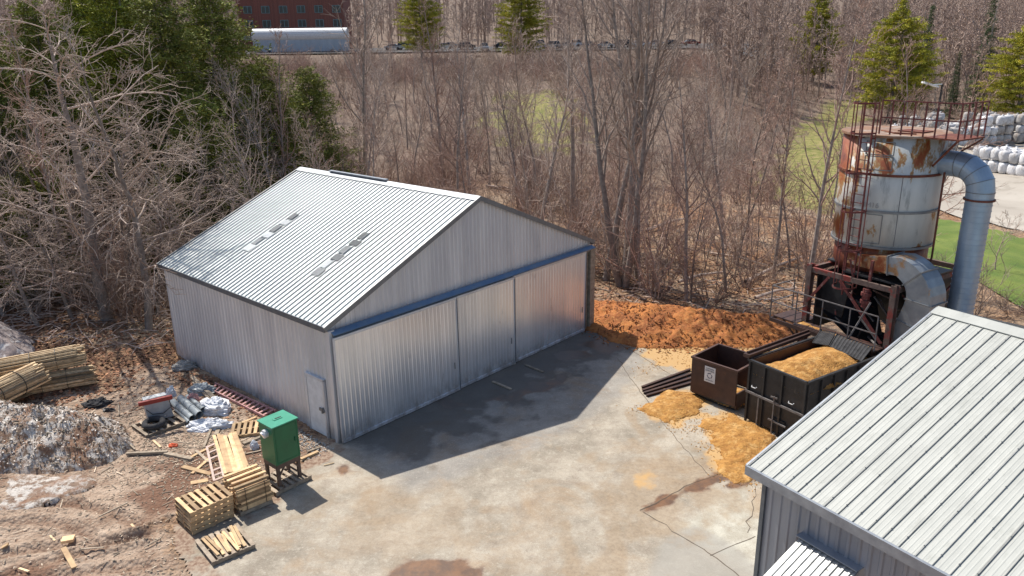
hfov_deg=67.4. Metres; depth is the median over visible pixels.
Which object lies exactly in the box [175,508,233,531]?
wooden pallet
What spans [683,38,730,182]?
bare tree
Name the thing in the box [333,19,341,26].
window
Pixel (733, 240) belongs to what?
bare shrub
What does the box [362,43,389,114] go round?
bare tree
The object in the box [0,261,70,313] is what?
bare shrub
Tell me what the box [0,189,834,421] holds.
leaf litter
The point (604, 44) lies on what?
parked car
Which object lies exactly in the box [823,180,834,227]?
sapling
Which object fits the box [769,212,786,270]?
sapling
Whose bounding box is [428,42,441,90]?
bare tree
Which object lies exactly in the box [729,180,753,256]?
sapling
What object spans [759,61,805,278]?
bare tree
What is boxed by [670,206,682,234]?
sapling
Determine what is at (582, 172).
bare shrub
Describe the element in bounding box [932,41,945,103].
bare tree
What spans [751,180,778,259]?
sapling
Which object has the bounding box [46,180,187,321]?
spreading tree
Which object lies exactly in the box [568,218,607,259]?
bare shrub
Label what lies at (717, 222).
sapling
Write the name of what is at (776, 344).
steel channel
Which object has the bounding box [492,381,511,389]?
plank
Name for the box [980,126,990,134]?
bulk bag
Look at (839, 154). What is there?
bare tree
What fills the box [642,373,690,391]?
steel beam
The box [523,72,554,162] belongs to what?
bare tree
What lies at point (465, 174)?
bare shrub
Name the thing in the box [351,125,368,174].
bare tree
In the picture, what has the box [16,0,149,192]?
cedar tree
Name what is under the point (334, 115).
bare tree
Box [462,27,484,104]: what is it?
bare tree
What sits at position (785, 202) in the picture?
sapling
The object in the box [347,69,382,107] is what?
bare tree
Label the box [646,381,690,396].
steel beam
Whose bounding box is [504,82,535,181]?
bare tree
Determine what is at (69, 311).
spreading tree
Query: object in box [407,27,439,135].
bare tree
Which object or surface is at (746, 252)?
sapling
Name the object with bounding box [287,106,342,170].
bare tree
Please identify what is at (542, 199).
bare shrub
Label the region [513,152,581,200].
bare shrub
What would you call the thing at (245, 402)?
ladder
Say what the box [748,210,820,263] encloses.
bare shrub
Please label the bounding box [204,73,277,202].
bare tree
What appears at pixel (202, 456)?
plank
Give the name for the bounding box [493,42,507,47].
parked car
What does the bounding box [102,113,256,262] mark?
spreading tree
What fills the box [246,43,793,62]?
parking lot
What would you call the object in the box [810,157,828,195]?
sapling
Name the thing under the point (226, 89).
bare tree
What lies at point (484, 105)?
bare tree
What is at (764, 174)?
bare tree
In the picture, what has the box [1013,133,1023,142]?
bulk bag
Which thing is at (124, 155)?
spreading tree
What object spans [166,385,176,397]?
white debris
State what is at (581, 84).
bare tree
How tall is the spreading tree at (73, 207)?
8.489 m
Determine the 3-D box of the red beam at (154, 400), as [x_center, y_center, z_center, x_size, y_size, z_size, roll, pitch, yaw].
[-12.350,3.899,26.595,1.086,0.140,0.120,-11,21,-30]
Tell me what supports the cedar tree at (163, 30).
on the ground at (132, 554)
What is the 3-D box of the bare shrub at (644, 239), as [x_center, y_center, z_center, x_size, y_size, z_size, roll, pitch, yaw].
[6.362,-3.105,39.809,9.602,7.227,6.928,-7,19,-19]
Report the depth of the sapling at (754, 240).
43.50 m
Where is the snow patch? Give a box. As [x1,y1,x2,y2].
[0,474,97,509]
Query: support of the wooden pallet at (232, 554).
on the concrete yard at (565, 463)
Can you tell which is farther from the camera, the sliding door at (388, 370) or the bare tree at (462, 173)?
the bare tree at (462, 173)
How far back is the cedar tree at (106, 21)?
63.07 m
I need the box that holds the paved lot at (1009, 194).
[940,124,1023,230]
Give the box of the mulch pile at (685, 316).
[585,300,799,348]
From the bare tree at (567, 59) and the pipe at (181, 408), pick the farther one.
the bare tree at (567, 59)
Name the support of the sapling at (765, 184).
on the ground at (132, 554)
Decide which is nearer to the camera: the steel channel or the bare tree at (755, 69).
the steel channel
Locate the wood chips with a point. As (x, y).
(177, 439)
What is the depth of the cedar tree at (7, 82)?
41.10 m
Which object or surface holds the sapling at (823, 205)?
on the ground at (132, 554)
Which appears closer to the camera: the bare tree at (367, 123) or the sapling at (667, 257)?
the sapling at (667, 257)
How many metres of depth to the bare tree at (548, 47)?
141.08 m
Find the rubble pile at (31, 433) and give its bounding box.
[0,400,133,474]
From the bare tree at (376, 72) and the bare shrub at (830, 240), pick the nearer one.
the bare shrub at (830, 240)
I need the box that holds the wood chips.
[0,363,328,574]
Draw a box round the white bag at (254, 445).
[250,440,259,449]
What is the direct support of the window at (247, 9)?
in the brick building
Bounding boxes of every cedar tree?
[0,0,146,257]
[0,24,69,157]
[0,40,80,262]
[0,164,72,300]
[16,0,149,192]
[28,0,171,136]
[46,0,192,260]
[85,0,267,255]
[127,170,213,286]
[134,89,262,277]
[163,0,309,209]
[229,53,339,186]
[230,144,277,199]
[283,63,374,175]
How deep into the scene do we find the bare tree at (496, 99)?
89.06 m
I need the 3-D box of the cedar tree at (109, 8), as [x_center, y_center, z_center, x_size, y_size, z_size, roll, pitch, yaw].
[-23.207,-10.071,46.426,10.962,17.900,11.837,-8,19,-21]
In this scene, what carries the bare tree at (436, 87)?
on the ground at (132, 554)
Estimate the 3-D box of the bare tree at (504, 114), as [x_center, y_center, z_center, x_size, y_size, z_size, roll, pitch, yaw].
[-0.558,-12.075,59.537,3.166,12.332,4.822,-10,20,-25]
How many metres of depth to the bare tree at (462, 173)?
44.19 m
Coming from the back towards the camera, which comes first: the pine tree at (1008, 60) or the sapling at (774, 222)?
the pine tree at (1008, 60)
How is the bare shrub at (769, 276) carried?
on the ground at (132, 554)
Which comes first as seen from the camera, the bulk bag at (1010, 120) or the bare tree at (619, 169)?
the bare tree at (619, 169)
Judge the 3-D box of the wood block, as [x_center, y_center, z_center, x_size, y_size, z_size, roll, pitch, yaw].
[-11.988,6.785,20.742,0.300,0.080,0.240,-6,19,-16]
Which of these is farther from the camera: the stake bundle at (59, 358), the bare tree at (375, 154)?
the bare tree at (375, 154)
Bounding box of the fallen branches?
[0,185,833,354]
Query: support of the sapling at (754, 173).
on the ground at (132, 554)
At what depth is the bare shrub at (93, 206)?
43.04 m
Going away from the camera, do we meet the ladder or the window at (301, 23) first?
the ladder
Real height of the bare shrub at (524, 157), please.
6.989 m
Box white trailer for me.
[251,28,349,51]
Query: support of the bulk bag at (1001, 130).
on the bulk bag at (1000, 138)
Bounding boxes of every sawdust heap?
[711,387,744,406]
[756,345,867,391]
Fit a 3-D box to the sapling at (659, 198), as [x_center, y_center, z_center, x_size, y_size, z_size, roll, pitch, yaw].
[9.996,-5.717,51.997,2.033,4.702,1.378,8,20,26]
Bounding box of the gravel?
[298,429,333,460]
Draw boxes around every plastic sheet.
[187,382,218,395]
[200,396,230,416]
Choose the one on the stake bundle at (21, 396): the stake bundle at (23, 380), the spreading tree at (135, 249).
the stake bundle at (23, 380)
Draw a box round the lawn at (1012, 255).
[927,219,1023,306]
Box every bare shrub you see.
[0,164,111,267]
[0,169,189,316]
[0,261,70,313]
[35,248,157,320]
[36,158,130,274]
[50,195,134,287]
[64,264,162,325]
[68,251,155,308]
[73,268,127,296]
[90,245,177,306]
[124,264,168,307]
[138,282,168,306]
[210,159,278,217]
[341,140,433,183]
[369,134,446,184]
[381,153,443,186]
[381,156,402,177]
[382,143,456,183]
[406,117,490,176]
[409,132,503,192]
[424,161,494,195]
[428,155,492,194]
[447,157,480,185]
[452,120,565,207]
[476,143,546,207]
[485,180,506,204]
[503,149,545,178]
[509,176,569,216]
[509,193,598,231]
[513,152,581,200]
[513,182,577,213]
[514,144,565,175]
[521,166,565,207]
[547,167,674,261]
[551,176,588,201]
[553,142,614,208]
[556,156,726,292]
[556,192,595,226]
[564,190,626,250]
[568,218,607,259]
[576,221,607,266]
[583,136,646,177]
[623,249,683,299]
[624,184,661,213]
[630,242,699,293]
[641,179,710,242]
[656,224,718,265]
[665,164,700,204]
[675,247,767,306]
[694,205,759,266]
[703,222,802,290]
[715,211,745,231]
[718,138,770,183]
[739,163,833,271]
[741,153,817,209]
[743,252,796,285]
[746,176,779,201]
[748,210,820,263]
[769,214,832,261]
[811,211,947,269]
[927,240,957,267]
[974,245,1023,318]
[987,280,1023,316]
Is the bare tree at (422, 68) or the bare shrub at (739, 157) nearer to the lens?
the bare shrub at (739, 157)
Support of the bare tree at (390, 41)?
on the ground at (132, 554)
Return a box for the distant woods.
[0,0,1023,113]
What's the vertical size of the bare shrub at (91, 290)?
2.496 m
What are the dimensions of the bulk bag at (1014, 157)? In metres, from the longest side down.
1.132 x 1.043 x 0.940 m
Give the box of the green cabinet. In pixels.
[256,410,301,486]
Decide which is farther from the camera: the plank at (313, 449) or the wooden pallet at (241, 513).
the plank at (313, 449)
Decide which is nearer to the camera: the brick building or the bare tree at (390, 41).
the bare tree at (390, 41)
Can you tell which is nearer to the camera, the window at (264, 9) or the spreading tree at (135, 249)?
the spreading tree at (135, 249)
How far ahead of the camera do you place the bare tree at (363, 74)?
55.77 m
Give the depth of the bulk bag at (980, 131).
92.29 m
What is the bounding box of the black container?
[744,336,879,435]
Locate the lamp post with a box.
[921,81,942,127]
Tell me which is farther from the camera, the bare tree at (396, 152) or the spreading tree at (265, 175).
the bare tree at (396, 152)
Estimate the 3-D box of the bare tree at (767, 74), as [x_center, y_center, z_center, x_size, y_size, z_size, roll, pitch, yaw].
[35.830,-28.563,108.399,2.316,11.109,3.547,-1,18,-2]
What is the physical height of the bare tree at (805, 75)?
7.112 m
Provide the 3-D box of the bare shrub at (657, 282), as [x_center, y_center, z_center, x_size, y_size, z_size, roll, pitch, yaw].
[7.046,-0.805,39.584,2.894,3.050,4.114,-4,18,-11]
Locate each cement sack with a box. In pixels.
[186,417,219,427]
[187,426,208,432]
[197,419,236,429]
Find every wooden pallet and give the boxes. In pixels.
[131,410,193,437]
[174,481,233,517]
[174,489,233,521]
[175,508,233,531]
[176,503,233,525]
[176,513,233,535]
[194,523,255,566]
[230,420,259,437]
[234,499,272,516]
[269,464,311,496]
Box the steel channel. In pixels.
[743,329,810,357]
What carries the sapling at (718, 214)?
on the ground at (132, 554)
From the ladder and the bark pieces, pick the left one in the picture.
the ladder
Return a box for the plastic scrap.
[168,443,177,447]
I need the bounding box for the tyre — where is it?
[142,416,165,429]
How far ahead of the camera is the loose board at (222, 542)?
20.25 m
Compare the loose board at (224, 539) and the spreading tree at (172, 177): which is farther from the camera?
the spreading tree at (172, 177)
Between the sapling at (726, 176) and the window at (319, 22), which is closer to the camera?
the sapling at (726, 176)
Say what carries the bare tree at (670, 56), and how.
on the ground at (132, 554)
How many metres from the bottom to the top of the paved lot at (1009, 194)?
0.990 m
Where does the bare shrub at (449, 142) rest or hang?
on the ground at (132, 554)
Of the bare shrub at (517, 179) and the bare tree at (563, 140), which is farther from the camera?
the bare tree at (563, 140)
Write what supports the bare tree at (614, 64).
on the ground at (132, 554)
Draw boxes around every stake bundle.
[0,344,86,376]
[0,362,51,400]
[11,390,32,402]
[26,365,98,393]
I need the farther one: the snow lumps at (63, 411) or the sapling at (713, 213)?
the sapling at (713, 213)
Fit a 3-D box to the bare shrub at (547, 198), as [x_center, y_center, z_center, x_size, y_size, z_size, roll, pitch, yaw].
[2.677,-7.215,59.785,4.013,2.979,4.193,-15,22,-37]
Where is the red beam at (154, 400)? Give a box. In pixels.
[138,394,172,406]
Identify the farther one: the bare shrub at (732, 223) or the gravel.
the bare shrub at (732, 223)
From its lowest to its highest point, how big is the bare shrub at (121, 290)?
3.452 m
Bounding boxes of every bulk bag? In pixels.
[909,114,919,124]
[927,121,937,127]
[932,115,942,124]
[951,126,960,133]
[959,141,967,146]
[963,112,973,119]
[973,144,984,156]
[974,128,982,135]
[979,145,992,158]
[980,114,992,125]
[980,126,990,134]
[980,135,988,144]
[988,135,996,143]
[988,160,999,171]
[990,112,1000,122]
[990,126,997,134]
[990,147,1002,159]
[995,125,1004,134]
[995,135,1003,143]
[996,114,1007,125]
[997,162,1010,173]
[998,149,1012,161]
[1002,134,1011,143]
[1003,125,1013,133]
[1004,113,1013,124]
[1006,164,1018,174]
[1009,151,1021,163]
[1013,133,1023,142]
[1016,112,1023,123]
[1016,124,1023,132]
[1016,164,1023,175]
[1018,153,1023,163]
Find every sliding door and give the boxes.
[332,297,460,443]
[454,277,515,387]
[512,251,586,361]
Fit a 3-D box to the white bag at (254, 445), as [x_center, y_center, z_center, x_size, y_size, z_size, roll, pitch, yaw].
[-8.517,5.163,25.390,0.315,0.316,0.298,-1,18,0]
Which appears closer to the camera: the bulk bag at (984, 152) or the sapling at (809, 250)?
the sapling at (809, 250)
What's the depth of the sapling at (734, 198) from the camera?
44.88 m
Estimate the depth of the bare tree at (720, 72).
99.03 m
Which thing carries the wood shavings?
on the concrete yard at (565, 463)
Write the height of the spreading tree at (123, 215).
9.389 m
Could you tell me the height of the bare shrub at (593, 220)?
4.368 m
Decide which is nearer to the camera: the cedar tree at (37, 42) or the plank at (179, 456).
the plank at (179, 456)
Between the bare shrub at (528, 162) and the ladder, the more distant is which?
the bare shrub at (528, 162)
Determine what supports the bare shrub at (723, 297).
on the ground at (132, 554)
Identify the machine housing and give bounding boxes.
[142,392,173,417]
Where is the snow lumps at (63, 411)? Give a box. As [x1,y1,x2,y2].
[0,399,127,468]
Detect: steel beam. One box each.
[641,368,690,388]
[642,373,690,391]
[643,377,690,394]
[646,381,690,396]
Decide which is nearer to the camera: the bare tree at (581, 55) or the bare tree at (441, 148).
the bare tree at (441, 148)
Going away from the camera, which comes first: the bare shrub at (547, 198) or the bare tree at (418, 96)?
the bare shrub at (547, 198)
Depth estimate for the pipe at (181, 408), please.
27.61 m
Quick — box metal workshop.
[745,306,1023,575]
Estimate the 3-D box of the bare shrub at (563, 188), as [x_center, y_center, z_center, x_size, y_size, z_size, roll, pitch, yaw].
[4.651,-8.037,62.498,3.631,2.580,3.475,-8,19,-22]
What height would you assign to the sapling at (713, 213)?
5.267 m
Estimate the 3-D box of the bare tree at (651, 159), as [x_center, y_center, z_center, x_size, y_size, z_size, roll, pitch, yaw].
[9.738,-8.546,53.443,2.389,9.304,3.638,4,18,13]
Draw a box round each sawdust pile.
[637,388,706,424]
[698,413,775,483]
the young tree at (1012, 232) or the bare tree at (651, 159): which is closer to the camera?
the young tree at (1012, 232)
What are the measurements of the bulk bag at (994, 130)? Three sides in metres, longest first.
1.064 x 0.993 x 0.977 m
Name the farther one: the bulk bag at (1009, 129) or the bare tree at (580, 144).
the bulk bag at (1009, 129)
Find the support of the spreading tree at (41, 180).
on the ground at (132, 554)
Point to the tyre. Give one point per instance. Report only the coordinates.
(161, 420)
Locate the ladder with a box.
[214,382,275,416]
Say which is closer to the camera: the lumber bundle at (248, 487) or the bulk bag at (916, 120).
the lumber bundle at (248, 487)
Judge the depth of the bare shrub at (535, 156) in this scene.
71.58 m
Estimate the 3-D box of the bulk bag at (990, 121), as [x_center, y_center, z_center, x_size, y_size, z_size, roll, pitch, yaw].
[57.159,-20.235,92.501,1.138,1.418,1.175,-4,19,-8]
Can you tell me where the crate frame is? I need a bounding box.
[206,443,224,481]
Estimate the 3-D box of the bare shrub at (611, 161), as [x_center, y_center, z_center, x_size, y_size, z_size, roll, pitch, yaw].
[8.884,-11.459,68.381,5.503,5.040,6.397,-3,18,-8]
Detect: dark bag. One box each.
[80,397,113,408]
[103,407,114,411]
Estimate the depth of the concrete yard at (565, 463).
22.68 m
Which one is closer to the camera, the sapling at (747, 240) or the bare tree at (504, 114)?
the sapling at (747, 240)
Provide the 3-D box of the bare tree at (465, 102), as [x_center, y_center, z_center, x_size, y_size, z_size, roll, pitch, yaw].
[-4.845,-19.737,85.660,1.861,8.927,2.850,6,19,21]
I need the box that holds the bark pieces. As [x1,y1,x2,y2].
[582,300,798,353]
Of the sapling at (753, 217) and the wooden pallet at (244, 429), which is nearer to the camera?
the wooden pallet at (244, 429)
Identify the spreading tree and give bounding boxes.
[0,0,208,326]
[0,90,116,233]
[0,99,104,302]
[0,114,119,294]
[0,146,184,281]
[0,176,40,274]
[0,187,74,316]
[0,191,113,326]
[0,204,101,322]
[3,63,174,289]
[5,61,133,195]
[18,6,252,329]
[37,123,153,299]
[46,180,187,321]
[51,139,179,278]
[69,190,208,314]
[70,117,272,272]
[99,150,187,291]
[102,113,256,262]
[112,129,239,252]
[161,147,261,256]
[170,116,263,225]
[228,123,295,185]
[229,105,304,194]
[248,149,323,199]
[308,97,374,173]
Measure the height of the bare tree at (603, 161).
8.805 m
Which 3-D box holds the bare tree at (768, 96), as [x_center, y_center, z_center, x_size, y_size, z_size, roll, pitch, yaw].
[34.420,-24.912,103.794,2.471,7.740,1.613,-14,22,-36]
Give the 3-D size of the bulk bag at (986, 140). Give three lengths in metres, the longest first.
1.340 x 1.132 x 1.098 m
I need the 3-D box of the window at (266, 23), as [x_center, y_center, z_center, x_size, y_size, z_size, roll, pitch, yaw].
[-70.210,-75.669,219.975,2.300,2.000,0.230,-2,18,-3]
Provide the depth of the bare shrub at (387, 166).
61.55 m
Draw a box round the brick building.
[210,0,351,50]
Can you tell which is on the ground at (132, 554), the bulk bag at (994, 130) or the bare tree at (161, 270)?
the bare tree at (161, 270)
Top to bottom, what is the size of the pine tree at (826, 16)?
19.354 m
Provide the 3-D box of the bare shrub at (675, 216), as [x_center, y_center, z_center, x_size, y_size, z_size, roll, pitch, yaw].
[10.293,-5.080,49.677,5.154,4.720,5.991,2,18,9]
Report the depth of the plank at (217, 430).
26.47 m
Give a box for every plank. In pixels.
[18,567,29,572]
[61,546,76,568]
[80,546,103,549]
[99,502,127,516]
[126,450,167,455]
[163,452,193,460]
[180,465,211,475]
[190,376,214,397]
[191,446,213,457]
[191,457,210,473]
[191,478,207,484]
[194,450,208,462]
[202,428,211,448]
[214,428,219,434]
[242,436,259,444]
[300,450,318,460]
[307,446,320,452]
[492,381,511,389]
[525,364,543,372]
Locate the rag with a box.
[187,393,200,401]
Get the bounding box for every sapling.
[641,196,657,245]
[647,182,666,239]
[649,171,667,232]
[650,163,678,215]
[650,199,673,276]
[652,235,670,290]
[654,191,671,243]
[656,204,676,284]
[662,157,687,209]
[664,151,684,215]
[667,159,694,219]
[670,172,690,230]
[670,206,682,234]
[673,219,702,301]
[691,176,726,244]
[693,209,714,260]
[694,199,715,271]
[703,174,727,250]
[704,241,726,296]
[706,191,733,265]
[707,183,734,254]
[710,186,731,239]
[710,205,747,278]
[712,157,735,207]
[715,182,744,264]
[718,192,761,279]
[728,180,747,223]
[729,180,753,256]
[732,172,751,222]
[738,144,765,197]
[738,224,760,273]
[739,182,775,272]
[740,214,755,261]
[742,144,767,208]
[746,217,765,270]
[748,172,771,241]
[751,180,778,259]
[753,155,769,209]
[755,186,772,237]
[760,162,778,209]
[763,194,783,252]
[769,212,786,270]
[777,175,794,224]
[785,198,808,280]
[791,223,815,278]
[794,168,809,208]
[796,227,832,276]
[797,207,829,293]
[809,183,837,245]
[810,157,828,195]
[810,169,832,237]
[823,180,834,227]
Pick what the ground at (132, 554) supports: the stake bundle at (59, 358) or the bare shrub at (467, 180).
the bare shrub at (467, 180)
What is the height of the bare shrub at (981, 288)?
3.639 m
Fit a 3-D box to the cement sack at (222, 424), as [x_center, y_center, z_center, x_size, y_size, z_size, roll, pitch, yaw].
[-10.318,4.756,26.821,1.424,0.304,0.463,-4,18,-11]
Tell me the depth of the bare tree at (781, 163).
58.06 m
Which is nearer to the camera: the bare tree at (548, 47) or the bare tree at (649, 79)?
the bare tree at (649, 79)
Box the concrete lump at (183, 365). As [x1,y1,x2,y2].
[171,359,197,371]
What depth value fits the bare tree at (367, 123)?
69.76 m
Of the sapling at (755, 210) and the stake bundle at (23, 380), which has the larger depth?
the sapling at (755, 210)
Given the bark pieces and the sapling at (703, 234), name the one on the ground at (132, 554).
the sapling at (703, 234)
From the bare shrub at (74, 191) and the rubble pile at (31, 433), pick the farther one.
the bare shrub at (74, 191)
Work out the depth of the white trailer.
193.46 m
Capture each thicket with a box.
[6,36,1018,280]
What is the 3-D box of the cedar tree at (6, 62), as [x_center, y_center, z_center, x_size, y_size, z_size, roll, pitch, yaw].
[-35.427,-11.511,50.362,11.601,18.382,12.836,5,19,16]
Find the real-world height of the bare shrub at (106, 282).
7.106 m
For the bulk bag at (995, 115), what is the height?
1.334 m
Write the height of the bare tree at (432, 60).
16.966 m
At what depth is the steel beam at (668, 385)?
29.48 m
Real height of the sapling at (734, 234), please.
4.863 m
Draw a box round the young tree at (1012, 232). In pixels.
[985,209,1023,269]
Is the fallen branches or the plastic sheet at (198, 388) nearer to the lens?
the plastic sheet at (198, 388)
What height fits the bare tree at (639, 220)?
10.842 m
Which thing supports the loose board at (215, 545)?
on the loose board at (219, 545)
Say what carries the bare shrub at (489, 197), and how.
on the ground at (132, 554)
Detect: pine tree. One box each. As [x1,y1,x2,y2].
[393,0,446,58]
[492,0,552,59]
[788,0,847,82]
[846,0,949,121]
[969,25,1023,113]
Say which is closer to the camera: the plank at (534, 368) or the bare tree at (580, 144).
the plank at (534, 368)
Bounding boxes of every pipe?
[169,399,195,420]
[174,409,190,423]
[177,395,202,417]
[185,394,204,411]
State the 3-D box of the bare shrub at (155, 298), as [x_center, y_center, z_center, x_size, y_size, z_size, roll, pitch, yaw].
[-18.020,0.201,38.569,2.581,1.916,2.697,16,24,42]
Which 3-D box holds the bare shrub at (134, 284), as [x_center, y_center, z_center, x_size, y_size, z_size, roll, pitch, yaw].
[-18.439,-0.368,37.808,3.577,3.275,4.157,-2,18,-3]
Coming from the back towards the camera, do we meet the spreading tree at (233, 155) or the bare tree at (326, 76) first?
the bare tree at (326, 76)
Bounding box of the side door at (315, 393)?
[306,375,326,435]
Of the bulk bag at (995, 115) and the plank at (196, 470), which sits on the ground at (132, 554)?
the plank at (196, 470)
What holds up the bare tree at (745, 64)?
on the ground at (132, 554)
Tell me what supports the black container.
on the concrete yard at (565, 463)
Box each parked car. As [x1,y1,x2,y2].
[384,44,400,49]
[397,42,410,49]
[458,42,475,48]
[479,43,488,48]
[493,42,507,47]
[545,41,560,47]
[598,41,614,46]
[684,39,700,44]
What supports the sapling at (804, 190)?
on the ground at (132, 554)
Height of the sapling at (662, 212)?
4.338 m
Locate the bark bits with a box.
[0,400,129,469]
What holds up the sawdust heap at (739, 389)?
on the concrete yard at (565, 463)
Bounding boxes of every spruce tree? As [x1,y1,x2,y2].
[908,4,937,107]
[942,51,962,117]
[957,0,1002,115]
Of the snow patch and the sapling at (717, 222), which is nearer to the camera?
the snow patch
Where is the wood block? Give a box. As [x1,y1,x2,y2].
[61,534,74,543]
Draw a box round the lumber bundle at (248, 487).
[222,464,273,510]
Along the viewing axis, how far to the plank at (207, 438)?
26.03 m
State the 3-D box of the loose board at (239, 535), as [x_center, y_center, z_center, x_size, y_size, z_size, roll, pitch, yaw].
[-7.309,6.650,20.608,0.075,0.030,1.070,-12,21,-32]
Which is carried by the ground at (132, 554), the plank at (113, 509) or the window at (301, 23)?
the plank at (113, 509)
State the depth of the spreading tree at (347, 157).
56.65 m
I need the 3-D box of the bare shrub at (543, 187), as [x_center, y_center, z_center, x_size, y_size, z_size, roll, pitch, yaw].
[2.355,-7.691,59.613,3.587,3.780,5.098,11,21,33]
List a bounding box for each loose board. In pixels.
[201,538,219,555]
[204,536,220,550]
[213,537,224,554]
[216,534,229,552]
[221,531,239,550]
[221,533,230,552]
[228,532,240,547]
[229,525,240,545]
[233,525,246,546]
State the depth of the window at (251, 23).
219.65 m
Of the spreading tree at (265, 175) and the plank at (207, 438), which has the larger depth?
the spreading tree at (265, 175)
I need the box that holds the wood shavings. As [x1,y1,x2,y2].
[624,347,774,496]
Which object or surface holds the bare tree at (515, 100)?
on the ground at (132, 554)
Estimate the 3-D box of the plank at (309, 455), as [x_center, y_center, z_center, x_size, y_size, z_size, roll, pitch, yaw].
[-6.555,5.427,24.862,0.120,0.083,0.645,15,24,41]
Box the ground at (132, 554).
[0,0,1023,575]
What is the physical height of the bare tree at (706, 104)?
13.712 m
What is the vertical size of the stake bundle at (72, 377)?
0.858 m
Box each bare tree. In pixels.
[0,11,89,304]
[0,98,41,203]
[0,139,22,284]
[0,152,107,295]
[194,51,279,185]
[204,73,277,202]
[253,24,312,177]
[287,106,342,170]
[297,110,340,169]
[301,117,317,165]
[312,50,334,102]
[315,0,398,174]
[318,102,360,166]
[320,56,333,116]
[325,88,339,138]
[333,130,360,171]
[341,43,414,175]
[345,88,392,180]
[347,51,378,111]
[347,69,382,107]
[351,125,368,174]
[355,92,379,151]
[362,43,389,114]
[373,47,393,127]
[377,67,403,136]
[378,100,412,182]
[383,21,399,61]
[397,57,415,149]
[399,0,467,184]
[399,66,441,176]
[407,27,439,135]
[407,42,420,102]
[411,73,423,132]
[418,20,486,189]
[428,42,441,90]
[429,62,441,118]
[430,83,459,164]
[430,101,479,194]
[430,131,454,184]
[433,0,486,192]
[447,39,484,166]
[448,53,462,111]
[459,127,493,192]
[460,71,475,128]
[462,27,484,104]
[465,50,498,184]
[468,58,485,120]
[471,45,490,120]
[477,13,550,214]
[478,108,497,159]
[483,50,523,208]
[489,67,504,136]
[491,78,546,214]
[496,73,534,158]
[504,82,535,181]
[511,19,519,55]
[522,0,607,230]
[523,1,608,219]
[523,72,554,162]
[539,30,555,72]
[546,78,566,148]
[552,0,725,287]
[555,114,574,172]
[557,0,685,279]
[557,34,575,109]
[559,108,580,179]
[568,94,591,204]
[569,46,601,146]
[575,37,589,76]
[575,49,589,135]
[577,44,586,91]
[577,99,592,162]
[582,44,597,118]
[583,108,622,231]
[587,93,620,185]
[592,42,601,78]
[593,45,611,113]
[595,0,722,280]
[599,98,628,255]
[606,43,624,100]
[613,89,668,290]
[614,113,661,212]
[638,98,669,217]
[639,47,664,151]
[648,67,682,178]
[652,48,729,301]
[664,33,677,90]
[669,99,692,199]
[669,159,728,298]
[673,30,742,249]
[676,112,741,291]
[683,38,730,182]
[686,87,711,166]
[694,68,717,144]
[695,55,722,174]
[697,137,730,225]
[701,33,734,125]
[715,53,799,233]
[717,55,734,103]
[717,80,743,158]
[730,52,750,114]
[738,33,770,134]
[740,74,813,249]
[745,78,766,146]
[745,112,802,266]
[759,46,774,109]
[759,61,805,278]
[763,76,773,128]
[768,137,794,205]
[772,0,902,298]
[784,47,798,106]
[799,59,809,93]
[825,80,859,217]
[837,40,847,74]
[875,35,953,194]
[879,88,941,127]
[930,44,947,112]
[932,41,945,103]
[939,73,1012,215]
[958,50,972,102]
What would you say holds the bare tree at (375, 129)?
on the ground at (132, 554)
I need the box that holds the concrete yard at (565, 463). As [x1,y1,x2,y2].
[172,331,780,575]
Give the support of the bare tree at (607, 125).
on the ground at (132, 554)
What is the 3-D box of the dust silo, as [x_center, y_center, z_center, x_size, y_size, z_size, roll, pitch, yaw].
[13.584,-1.369,27.925,6.083,10.730,5.985,-12,21,-31]
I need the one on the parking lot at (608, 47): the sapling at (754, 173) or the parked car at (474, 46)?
the parked car at (474, 46)
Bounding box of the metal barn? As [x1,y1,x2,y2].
[156,167,595,443]
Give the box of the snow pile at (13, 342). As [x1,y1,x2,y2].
[0,321,34,357]
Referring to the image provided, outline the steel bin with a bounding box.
[690,343,748,409]
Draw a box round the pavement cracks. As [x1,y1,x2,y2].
[617,344,755,575]
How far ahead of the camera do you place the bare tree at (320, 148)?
45.01 m
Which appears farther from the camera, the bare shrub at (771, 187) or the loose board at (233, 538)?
the bare shrub at (771, 187)
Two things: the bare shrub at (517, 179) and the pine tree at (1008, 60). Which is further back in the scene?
the pine tree at (1008, 60)
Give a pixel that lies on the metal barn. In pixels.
(341, 306)
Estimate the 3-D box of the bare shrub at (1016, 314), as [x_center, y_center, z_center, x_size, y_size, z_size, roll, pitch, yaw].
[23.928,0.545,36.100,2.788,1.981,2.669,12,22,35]
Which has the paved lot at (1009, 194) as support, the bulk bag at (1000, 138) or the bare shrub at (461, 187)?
the bulk bag at (1000, 138)
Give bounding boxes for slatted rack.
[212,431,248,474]
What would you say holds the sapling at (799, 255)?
on the ground at (132, 554)
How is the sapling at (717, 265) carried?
on the ground at (132, 554)
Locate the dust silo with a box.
[769,100,995,360]
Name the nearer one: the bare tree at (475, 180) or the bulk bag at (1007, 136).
the bare tree at (475, 180)
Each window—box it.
[243,6,251,13]
[245,20,253,27]
[261,6,269,12]
[262,20,270,27]
[279,6,287,12]
[280,20,288,26]
[296,6,304,12]
[298,20,306,26]
[314,5,322,12]
[315,19,323,26]
[332,5,340,12]
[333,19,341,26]

